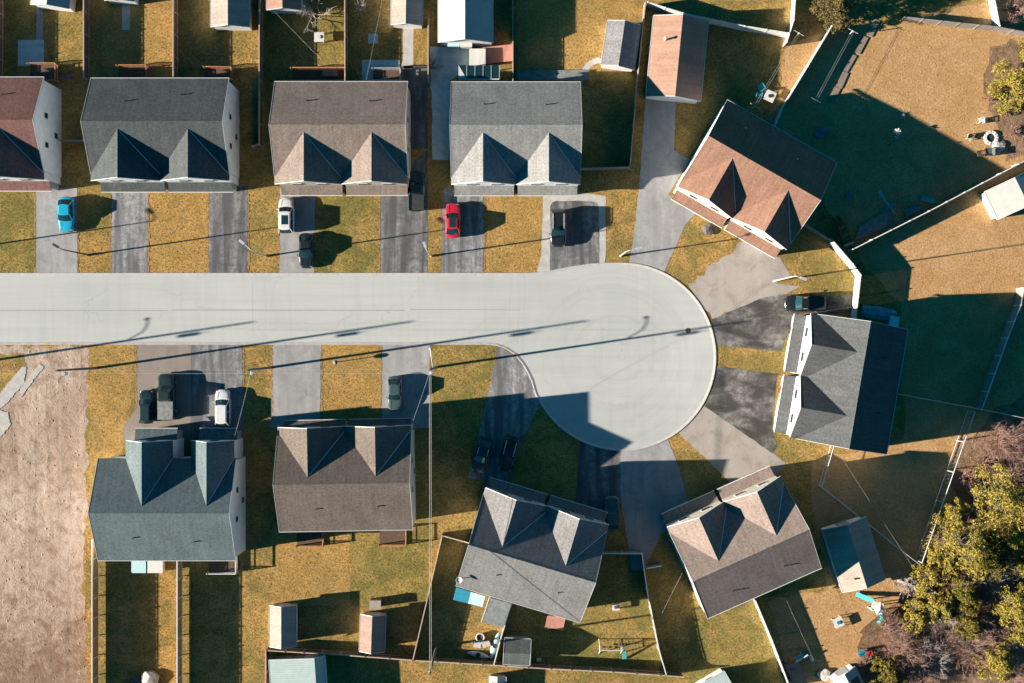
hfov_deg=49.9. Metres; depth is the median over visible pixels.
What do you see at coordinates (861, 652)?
garden chair
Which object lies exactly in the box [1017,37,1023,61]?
evergreen bush
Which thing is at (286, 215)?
parked car
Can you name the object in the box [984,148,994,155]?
garden chair
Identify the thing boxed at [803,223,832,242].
wooden fence
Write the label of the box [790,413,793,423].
window
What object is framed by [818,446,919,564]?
chain link fence
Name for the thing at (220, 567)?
deck
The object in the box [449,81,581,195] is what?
semi detached house
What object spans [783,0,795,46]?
white fence
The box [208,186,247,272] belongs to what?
driveway
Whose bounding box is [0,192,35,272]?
lawn
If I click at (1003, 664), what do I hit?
pine tree
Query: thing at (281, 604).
door
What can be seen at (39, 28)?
path
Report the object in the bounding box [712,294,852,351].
driveway
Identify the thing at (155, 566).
garden box
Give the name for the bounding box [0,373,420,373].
overhead wire
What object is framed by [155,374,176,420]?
pickup truck
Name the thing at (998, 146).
boulder
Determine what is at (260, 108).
wooden fence
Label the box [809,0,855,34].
evergreen tree
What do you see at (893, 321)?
garden box
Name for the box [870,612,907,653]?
bare shrub
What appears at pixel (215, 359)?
driveway
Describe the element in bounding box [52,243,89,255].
street lamp
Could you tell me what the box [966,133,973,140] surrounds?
garden chair
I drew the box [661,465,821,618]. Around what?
semi detached house
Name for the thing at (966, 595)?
pine tree
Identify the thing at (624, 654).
swing set
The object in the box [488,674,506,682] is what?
garden shed
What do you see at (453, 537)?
wooden fence
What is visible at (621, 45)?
garden shed
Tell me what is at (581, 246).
driveway
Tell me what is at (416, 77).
driveway
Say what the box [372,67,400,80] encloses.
deck
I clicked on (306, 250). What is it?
parked car
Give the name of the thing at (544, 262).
driveway
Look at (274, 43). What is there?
lawn
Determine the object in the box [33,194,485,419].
driveway earth edge
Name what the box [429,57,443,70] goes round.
bare shrub
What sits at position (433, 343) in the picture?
kerb
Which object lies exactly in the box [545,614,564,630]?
deck
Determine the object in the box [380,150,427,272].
driveway
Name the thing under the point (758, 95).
garden chair
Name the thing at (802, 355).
window
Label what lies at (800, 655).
planter table
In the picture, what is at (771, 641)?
white fence
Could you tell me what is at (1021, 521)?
pine tree
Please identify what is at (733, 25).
white fence
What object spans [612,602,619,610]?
garden table
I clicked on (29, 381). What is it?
concrete slab
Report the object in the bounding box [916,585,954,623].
pine tree
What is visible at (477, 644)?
garden box
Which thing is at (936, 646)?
bare shrub
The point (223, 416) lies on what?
parked car
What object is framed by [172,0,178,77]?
wooden fence
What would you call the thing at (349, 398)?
lawn
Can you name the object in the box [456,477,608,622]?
semi detached house
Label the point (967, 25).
wooden fence
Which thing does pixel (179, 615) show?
wooden fence
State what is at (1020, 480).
bare shrub
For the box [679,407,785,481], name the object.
driveway
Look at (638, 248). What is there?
street lamp
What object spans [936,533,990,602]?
bare shrub
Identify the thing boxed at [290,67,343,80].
deck
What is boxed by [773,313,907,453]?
semi detached house
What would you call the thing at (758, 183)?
semi detached house
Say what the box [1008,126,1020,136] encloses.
bare shrub
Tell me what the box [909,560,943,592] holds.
pine tree
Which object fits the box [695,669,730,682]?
garden shed
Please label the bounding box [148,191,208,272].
lawn
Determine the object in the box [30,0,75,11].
garden shed
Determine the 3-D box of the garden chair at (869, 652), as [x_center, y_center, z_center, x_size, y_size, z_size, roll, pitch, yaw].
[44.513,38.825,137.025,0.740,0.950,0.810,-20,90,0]
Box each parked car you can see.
[56,196,76,231]
[137,390,154,423]
[213,389,231,426]
[277,198,294,233]
[297,233,314,267]
[386,376,403,409]
[444,203,461,237]
[471,436,492,472]
[498,435,519,470]
[603,496,620,530]
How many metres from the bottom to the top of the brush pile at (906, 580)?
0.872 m
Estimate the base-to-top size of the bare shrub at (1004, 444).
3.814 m
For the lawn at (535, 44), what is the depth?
137.49 m
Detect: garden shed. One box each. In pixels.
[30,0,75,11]
[104,0,138,4]
[210,0,251,30]
[266,0,302,13]
[268,654,326,682]
[269,603,297,648]
[359,612,385,653]
[390,0,422,28]
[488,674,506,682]
[503,635,530,665]
[601,20,640,71]
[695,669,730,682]
[829,664,863,682]
[980,173,1023,219]
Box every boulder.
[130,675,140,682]
[141,671,158,682]
[702,223,714,234]
[817,668,829,681]
[992,140,1004,151]
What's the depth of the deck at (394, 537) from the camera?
137.25 m
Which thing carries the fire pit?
on the dry lawn at (940, 57)
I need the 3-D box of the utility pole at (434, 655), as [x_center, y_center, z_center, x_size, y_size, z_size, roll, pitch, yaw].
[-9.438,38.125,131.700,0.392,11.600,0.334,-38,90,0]
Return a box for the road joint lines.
[0,309,492,316]
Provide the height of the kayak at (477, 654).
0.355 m
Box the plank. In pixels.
[897,579,914,589]
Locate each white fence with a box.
[646,1,789,37]
[753,598,788,682]
[773,25,832,126]
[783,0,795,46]
[828,241,861,318]
[988,0,1000,26]
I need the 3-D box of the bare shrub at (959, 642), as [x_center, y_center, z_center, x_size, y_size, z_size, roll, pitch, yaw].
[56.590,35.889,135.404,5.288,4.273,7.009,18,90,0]
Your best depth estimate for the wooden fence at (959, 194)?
135.59 m
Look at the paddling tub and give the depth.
137.08 m
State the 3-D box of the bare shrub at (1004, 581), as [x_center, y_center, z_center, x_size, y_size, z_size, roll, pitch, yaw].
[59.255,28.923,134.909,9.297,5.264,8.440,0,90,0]
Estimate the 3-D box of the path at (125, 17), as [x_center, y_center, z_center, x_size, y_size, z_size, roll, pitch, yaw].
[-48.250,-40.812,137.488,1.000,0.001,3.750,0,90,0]
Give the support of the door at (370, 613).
in the garden shed at (372, 632)
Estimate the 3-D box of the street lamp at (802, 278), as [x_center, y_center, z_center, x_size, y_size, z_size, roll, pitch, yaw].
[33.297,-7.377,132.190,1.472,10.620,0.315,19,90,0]
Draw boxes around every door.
[278,603,291,606]
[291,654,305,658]
[368,612,380,615]
[774,401,778,421]
[784,341,788,361]
[834,666,847,675]
[835,520,849,525]
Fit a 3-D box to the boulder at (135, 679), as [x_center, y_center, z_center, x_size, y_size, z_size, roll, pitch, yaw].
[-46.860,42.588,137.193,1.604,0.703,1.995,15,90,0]
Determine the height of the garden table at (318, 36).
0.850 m
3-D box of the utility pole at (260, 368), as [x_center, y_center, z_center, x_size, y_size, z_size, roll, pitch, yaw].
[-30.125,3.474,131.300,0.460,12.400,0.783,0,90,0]
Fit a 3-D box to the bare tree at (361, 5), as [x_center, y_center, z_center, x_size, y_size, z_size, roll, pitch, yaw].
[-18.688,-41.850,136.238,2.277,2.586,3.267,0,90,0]
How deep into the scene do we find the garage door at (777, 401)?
137.09 m
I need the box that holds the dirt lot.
[0,345,89,682]
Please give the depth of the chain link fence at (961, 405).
135.96 m
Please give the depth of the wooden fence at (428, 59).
135.52 m
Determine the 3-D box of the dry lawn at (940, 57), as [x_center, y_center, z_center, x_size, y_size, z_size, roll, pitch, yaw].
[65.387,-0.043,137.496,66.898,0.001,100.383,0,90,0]
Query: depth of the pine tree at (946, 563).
134.08 m
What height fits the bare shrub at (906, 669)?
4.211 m
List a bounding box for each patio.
[18,40,43,65]
[362,60,399,80]
[430,46,468,159]
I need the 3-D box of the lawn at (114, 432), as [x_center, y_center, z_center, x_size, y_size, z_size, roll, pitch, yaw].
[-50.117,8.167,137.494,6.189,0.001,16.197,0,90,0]
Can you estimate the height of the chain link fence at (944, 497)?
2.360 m
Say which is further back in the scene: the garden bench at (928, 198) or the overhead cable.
the garden bench at (928, 198)
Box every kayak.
[467,651,489,657]
[490,632,499,659]
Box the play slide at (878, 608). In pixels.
[855,592,884,623]
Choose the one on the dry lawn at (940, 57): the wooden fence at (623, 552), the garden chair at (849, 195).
the garden chair at (849, 195)
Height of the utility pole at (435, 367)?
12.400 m
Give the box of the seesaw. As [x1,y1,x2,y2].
[878,190,895,213]
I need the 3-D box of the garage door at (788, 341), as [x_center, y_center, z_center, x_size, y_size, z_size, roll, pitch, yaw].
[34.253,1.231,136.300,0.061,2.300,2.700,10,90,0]
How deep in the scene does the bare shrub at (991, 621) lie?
135.39 m
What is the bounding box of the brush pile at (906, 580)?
[892,566,919,599]
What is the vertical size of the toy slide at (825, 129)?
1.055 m
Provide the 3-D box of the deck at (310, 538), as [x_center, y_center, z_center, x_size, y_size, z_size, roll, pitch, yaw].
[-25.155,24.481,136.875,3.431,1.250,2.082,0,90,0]
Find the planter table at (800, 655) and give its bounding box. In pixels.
[794,651,807,663]
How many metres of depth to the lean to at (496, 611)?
135.00 m
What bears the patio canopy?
on the ground at (246, 588)
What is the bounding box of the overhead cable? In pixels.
[429,371,429,485]
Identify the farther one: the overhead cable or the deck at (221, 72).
the deck at (221, 72)
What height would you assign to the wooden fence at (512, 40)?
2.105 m
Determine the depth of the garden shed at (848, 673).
135.20 m
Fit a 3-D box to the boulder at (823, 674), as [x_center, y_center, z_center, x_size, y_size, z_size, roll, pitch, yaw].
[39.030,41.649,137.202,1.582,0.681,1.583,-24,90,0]
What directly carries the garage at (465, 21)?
on the ground at (246, 588)
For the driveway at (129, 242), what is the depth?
137.48 m
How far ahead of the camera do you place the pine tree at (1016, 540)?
133.39 m
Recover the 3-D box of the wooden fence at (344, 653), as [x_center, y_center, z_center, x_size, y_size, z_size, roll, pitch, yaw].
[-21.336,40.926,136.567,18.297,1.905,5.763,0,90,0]
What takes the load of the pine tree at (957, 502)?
on the dry lawn at (940, 57)
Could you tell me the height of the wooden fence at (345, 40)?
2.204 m
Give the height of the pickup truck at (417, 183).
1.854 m
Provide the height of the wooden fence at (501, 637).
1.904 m
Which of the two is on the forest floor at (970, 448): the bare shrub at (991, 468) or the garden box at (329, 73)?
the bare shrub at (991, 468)
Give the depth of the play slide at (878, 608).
136.22 m
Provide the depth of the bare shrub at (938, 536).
136.46 m
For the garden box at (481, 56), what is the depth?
136.47 m
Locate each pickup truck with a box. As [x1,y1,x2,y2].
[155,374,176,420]
[409,170,425,211]
[549,209,567,246]
[783,294,825,312]
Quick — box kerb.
[0,262,715,450]
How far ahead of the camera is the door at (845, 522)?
136.44 m
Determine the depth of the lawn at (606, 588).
137.49 m
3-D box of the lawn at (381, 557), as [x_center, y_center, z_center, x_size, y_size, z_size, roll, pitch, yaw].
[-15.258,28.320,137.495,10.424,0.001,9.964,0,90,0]
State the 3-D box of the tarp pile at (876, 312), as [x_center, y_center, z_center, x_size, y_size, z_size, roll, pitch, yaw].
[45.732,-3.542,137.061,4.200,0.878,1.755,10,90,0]
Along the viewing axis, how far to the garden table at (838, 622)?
136.75 m
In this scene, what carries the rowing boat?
on the ground at (246, 588)
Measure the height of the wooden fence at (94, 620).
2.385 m
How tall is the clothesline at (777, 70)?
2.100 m
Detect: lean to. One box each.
[458,65,499,80]
[481,597,510,627]
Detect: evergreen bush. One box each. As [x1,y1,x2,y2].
[988,59,1023,116]
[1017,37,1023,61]
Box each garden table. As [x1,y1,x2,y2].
[314,32,323,42]
[368,34,377,44]
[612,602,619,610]
[762,89,776,102]
[831,615,844,628]
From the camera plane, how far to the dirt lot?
137.50 m
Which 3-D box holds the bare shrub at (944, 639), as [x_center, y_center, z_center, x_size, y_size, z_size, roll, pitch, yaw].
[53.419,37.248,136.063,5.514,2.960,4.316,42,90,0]
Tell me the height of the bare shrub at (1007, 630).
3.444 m
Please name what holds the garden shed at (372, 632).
on the ground at (246, 588)
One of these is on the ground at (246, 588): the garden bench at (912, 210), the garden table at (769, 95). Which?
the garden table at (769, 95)
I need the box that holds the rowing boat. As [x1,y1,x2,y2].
[837,216,853,246]
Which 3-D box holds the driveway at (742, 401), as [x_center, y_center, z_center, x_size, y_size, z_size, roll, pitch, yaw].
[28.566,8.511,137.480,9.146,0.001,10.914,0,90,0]
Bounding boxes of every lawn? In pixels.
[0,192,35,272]
[87,345,134,471]
[90,0,171,77]
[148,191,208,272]
[263,0,349,80]
[270,529,350,606]
[314,190,380,272]
[320,345,381,423]
[348,529,431,607]
[430,345,494,479]
[484,189,542,272]
[500,555,663,668]
[515,0,637,81]
[688,590,785,682]
[768,0,1023,682]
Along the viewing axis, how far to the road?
137.47 m
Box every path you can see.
[36,7,42,39]
[122,4,129,29]
[400,28,412,67]
[579,56,601,81]
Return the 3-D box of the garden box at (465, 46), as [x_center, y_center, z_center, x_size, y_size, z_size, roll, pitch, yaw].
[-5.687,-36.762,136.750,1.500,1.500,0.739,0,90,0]
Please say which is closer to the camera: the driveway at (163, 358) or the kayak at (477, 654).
the kayak at (477, 654)
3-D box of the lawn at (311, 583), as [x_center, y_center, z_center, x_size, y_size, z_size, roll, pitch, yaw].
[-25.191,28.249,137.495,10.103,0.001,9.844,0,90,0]
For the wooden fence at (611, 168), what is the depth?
136.01 m
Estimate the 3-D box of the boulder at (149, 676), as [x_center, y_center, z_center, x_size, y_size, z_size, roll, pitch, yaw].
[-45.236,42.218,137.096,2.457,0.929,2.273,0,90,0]
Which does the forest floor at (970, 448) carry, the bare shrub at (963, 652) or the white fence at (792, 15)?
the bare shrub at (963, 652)
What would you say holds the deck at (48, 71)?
on the ground at (246, 588)
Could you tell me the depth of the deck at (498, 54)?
137.15 m
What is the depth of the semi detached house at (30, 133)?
131.27 m
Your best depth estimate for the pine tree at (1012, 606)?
133.12 m
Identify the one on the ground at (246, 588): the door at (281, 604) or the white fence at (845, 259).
the white fence at (845, 259)
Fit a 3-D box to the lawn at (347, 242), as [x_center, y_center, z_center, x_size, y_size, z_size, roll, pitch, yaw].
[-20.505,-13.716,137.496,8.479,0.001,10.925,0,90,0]
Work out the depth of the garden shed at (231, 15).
134.84 m
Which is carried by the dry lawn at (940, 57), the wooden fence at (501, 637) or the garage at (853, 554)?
the garage at (853, 554)
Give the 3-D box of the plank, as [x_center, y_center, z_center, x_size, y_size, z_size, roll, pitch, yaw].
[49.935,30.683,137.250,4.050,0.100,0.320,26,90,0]
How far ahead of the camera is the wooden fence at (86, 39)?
136.35 m
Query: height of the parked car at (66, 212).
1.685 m
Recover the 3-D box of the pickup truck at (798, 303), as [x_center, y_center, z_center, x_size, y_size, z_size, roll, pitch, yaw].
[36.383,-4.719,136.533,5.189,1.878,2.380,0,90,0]
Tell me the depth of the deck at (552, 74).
137.20 m
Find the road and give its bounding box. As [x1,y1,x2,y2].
[0,265,713,447]
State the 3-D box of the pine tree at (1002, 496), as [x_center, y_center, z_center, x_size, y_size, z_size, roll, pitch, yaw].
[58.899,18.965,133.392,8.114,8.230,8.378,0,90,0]
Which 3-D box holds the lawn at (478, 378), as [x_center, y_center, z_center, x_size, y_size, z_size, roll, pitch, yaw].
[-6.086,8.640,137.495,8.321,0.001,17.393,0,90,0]
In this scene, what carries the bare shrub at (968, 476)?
on the forest floor at (970, 448)
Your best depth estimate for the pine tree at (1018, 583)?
134.58 m
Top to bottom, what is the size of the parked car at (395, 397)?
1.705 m
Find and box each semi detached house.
[0,77,60,191]
[80,78,238,192]
[88,428,245,560]
[269,81,410,195]
[273,418,415,531]
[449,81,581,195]
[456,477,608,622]
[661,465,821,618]
[671,99,836,258]
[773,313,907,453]
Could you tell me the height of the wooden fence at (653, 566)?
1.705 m
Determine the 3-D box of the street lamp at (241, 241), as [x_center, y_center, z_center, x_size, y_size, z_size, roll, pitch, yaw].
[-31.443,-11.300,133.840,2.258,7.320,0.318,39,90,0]
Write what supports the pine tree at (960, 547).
on the forest floor at (970, 448)
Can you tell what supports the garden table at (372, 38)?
on the ground at (246, 588)
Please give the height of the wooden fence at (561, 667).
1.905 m
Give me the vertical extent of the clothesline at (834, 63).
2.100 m
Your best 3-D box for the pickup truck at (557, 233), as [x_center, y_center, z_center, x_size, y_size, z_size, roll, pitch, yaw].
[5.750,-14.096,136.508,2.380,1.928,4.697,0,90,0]
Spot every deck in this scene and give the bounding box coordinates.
[26,62,59,82]
[115,64,149,77]
[202,66,233,81]
[206,557,238,574]
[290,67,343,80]
[295,532,323,547]
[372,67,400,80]
[378,530,406,546]
[483,44,511,63]
[516,70,589,80]
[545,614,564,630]
[783,659,806,682]
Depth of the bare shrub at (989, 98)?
136.91 m
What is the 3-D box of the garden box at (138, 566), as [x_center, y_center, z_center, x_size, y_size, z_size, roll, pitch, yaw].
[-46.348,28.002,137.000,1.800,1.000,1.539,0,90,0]
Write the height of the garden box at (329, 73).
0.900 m
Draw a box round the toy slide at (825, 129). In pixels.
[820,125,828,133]
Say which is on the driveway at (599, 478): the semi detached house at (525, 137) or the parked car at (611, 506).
the parked car at (611, 506)
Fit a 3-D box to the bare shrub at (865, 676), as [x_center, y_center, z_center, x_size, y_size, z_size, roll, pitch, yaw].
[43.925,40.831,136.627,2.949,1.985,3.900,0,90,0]
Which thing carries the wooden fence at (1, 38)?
on the ground at (246, 588)
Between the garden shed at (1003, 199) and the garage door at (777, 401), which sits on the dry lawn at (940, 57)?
the garden shed at (1003, 199)
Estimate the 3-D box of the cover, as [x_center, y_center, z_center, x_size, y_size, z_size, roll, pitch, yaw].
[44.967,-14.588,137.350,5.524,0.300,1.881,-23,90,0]
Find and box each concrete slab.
[0,366,26,407]
[0,410,10,436]
[20,364,43,396]
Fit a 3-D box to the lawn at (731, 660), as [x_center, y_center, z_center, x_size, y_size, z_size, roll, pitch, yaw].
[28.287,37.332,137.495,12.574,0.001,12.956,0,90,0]
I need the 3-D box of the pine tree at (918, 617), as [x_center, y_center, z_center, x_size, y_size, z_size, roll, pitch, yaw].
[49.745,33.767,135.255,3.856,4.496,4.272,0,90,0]
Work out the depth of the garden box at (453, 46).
136.22 m
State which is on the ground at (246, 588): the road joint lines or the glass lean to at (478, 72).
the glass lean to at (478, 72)
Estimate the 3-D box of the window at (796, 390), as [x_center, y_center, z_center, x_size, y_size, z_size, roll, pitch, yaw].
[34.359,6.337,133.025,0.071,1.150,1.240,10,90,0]
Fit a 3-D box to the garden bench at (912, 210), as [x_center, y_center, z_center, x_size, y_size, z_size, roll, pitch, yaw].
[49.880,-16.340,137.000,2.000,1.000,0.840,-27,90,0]
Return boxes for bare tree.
[297,0,336,32]
[354,0,366,15]
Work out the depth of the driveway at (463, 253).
137.48 m
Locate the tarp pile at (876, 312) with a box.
[860,304,896,320]
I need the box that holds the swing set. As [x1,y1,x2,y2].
[599,638,625,658]
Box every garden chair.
[755,91,762,97]
[756,82,765,91]
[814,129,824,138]
[845,191,853,198]
[858,649,865,657]
[866,649,873,657]
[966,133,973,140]
[976,149,982,156]
[978,117,984,123]
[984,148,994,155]
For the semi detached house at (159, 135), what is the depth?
130.54 m
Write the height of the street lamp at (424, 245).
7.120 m
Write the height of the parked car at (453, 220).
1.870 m
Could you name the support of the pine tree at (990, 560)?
on the forest floor at (970, 448)
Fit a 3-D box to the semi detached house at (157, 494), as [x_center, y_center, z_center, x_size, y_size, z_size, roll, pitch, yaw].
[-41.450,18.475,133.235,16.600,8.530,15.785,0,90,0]
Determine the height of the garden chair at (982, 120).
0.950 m
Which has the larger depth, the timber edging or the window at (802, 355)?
the timber edging
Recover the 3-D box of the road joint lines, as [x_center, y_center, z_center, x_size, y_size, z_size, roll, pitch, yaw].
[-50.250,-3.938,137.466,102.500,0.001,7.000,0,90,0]
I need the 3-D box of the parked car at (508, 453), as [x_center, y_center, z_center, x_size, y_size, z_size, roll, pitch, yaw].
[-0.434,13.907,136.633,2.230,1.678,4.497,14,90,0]
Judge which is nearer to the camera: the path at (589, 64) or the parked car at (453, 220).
the parked car at (453, 220)
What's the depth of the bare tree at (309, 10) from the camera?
136.22 m
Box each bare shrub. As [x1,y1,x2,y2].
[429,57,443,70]
[855,656,873,681]
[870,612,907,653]
[876,621,931,674]
[881,645,940,682]
[908,632,952,680]
[914,593,975,633]
[929,625,965,660]
[931,527,952,547]
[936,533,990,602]
[943,627,1004,682]
[950,607,996,658]
[955,467,979,488]
[962,591,1023,651]
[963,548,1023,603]
[964,475,1016,526]
[970,443,1001,474]
[983,92,996,102]
[984,417,1023,463]
[986,644,1023,682]
[987,450,1023,502]
[993,620,1022,667]
[998,0,1023,29]
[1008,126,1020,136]
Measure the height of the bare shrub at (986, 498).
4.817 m
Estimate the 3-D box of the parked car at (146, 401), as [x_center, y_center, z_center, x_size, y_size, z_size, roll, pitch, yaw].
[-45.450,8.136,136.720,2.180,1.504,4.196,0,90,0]
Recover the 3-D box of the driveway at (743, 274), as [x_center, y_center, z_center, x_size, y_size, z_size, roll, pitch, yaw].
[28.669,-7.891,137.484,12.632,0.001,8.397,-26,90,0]
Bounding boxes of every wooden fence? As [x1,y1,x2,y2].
[0,0,3,76]
[58,139,83,142]
[83,0,89,81]
[91,539,99,682]
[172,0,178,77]
[176,561,182,682]
[251,0,262,148]
[265,646,412,682]
[344,0,347,80]
[412,533,469,659]
[412,656,683,677]
[427,17,429,83]
[493,603,512,664]
[512,0,512,80]
[581,1,645,170]
[603,550,666,674]
[645,563,661,568]
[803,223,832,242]
[848,160,1023,250]
[900,16,1023,36]
[975,288,1023,409]
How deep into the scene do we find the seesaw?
136.90 m
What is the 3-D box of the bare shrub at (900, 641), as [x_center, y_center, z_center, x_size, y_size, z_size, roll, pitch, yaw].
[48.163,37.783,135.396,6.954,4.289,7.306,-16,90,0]
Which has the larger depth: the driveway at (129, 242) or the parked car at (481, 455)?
the driveway at (129, 242)
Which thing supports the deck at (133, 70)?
on the lawn at (155, 12)
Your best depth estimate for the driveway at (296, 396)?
137.48 m
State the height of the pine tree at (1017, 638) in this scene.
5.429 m
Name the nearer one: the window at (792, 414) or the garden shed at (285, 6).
the window at (792, 414)
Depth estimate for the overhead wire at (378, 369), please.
125.41 m
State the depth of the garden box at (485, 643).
137.02 m
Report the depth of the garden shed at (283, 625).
135.11 m
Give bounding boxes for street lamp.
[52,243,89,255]
[239,239,267,256]
[422,241,432,256]
[619,246,642,256]
[773,276,806,281]
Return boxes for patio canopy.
[453,587,484,606]
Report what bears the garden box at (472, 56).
on the ground at (246, 588)
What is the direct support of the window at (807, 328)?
in the semi detached house at (841, 389)
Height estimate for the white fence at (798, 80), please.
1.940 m
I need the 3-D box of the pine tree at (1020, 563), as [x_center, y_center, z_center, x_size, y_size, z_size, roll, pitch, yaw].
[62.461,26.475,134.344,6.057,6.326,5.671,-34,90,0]
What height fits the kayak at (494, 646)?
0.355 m
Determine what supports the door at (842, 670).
in the garden shed at (848, 673)
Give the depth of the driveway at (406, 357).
137.48 m
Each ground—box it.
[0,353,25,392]
[4,0,987,682]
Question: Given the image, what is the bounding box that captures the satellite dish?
[456,577,461,582]
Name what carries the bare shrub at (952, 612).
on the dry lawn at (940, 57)
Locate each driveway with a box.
[36,188,77,272]
[111,193,147,272]
[123,345,190,439]
[191,345,242,439]
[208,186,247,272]
[270,345,320,427]
[279,188,314,272]
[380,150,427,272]
[382,345,429,427]
[404,66,427,148]
[441,188,483,272]
[468,346,539,481]
[537,193,605,271]
[550,201,599,269]
[575,441,620,510]
[620,440,686,569]
[629,100,694,271]
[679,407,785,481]
[688,241,799,318]
[704,366,776,452]
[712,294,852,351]
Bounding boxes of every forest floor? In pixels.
[857,395,1023,682]
[983,39,1023,161]
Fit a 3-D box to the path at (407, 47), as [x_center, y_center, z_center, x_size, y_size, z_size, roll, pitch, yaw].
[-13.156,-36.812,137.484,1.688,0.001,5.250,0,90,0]
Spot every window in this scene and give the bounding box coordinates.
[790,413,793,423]
[794,389,797,398]
[800,352,804,361]
[804,327,808,336]
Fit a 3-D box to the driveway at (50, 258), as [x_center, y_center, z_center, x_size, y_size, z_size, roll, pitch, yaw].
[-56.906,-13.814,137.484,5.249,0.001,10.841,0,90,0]
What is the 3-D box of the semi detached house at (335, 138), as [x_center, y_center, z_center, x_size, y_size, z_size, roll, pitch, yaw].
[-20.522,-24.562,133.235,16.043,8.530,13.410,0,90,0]
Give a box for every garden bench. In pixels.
[903,204,920,216]
[920,194,935,203]
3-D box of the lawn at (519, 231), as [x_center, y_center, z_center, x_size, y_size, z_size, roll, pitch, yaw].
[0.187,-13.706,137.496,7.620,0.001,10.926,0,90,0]
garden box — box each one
[131,561,146,572]
[147,561,164,572]
[322,70,337,76]
[369,598,381,609]
[447,43,459,48]
[460,43,471,49]
[469,49,476,64]
[474,641,480,647]
[477,49,485,64]
[481,639,490,647]
[887,316,899,326]
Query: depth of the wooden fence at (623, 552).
135.78 m
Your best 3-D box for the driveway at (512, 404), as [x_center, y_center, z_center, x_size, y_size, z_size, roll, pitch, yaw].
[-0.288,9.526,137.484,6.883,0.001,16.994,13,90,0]
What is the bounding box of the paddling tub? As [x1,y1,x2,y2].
[476,633,484,641]
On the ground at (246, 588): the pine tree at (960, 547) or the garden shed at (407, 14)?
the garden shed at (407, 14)
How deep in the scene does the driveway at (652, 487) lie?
137.48 m
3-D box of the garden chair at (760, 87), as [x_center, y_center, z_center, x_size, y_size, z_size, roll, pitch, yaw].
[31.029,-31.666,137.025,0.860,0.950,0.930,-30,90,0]
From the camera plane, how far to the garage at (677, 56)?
134.09 m
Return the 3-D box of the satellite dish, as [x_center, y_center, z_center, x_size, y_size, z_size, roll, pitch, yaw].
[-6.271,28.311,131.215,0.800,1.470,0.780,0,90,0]
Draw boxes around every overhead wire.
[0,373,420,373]
[63,369,428,370]
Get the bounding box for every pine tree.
[870,655,907,682]
[899,599,932,633]
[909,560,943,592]
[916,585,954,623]
[921,505,1004,581]
[927,547,959,575]
[932,497,968,529]
[939,572,982,615]
[952,604,986,640]
[960,532,1008,580]
[963,463,1023,533]
[972,637,1015,681]
[982,515,1023,561]
[989,579,1023,634]
[995,485,1023,533]
[1000,536,1023,578]
[1004,619,1023,647]
[1007,574,1023,617]
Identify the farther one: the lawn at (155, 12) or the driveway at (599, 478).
the lawn at (155, 12)
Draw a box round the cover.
[855,209,892,239]
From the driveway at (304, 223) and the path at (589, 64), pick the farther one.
the path at (589, 64)
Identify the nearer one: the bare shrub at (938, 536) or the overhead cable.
the overhead cable
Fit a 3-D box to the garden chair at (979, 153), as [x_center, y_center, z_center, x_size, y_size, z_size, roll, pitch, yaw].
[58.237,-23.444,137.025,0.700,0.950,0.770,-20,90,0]
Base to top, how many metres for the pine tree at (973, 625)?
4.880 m
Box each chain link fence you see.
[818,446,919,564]
[898,393,1023,417]
[915,410,974,563]
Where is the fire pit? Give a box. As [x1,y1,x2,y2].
[983,130,998,144]
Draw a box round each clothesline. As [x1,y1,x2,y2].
[750,30,803,109]
[811,28,857,103]
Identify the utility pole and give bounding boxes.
[55,367,97,374]
[246,366,271,374]
[428,645,437,675]
[429,347,437,373]
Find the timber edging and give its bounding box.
[828,19,879,102]
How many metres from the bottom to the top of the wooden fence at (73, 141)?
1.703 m
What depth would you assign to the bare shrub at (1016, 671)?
135.50 m
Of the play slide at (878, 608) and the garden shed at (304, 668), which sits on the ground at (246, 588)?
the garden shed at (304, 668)
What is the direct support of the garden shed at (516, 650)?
on the lawn at (606, 588)
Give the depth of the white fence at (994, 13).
136.56 m
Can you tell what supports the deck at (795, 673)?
on the dry lawn at (940, 57)
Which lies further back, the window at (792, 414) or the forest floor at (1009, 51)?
the forest floor at (1009, 51)
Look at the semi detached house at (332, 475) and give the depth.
130.38 m
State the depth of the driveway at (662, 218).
137.48 m
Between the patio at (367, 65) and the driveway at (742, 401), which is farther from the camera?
the patio at (367, 65)
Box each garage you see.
[437,0,493,45]
[645,14,708,103]
[821,516,885,592]
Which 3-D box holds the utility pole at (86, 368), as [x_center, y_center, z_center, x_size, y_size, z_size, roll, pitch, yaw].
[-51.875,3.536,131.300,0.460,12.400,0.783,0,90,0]
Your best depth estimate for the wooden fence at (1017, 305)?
136.38 m
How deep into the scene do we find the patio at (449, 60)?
137.49 m
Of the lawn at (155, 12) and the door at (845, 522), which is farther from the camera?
the lawn at (155, 12)
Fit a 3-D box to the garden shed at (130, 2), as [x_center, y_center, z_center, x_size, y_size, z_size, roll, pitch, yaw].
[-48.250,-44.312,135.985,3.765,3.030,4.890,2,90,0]
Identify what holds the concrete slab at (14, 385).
on the dirt lot
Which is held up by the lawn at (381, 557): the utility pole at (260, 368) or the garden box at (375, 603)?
the garden box at (375, 603)
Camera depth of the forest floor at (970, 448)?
137.49 m

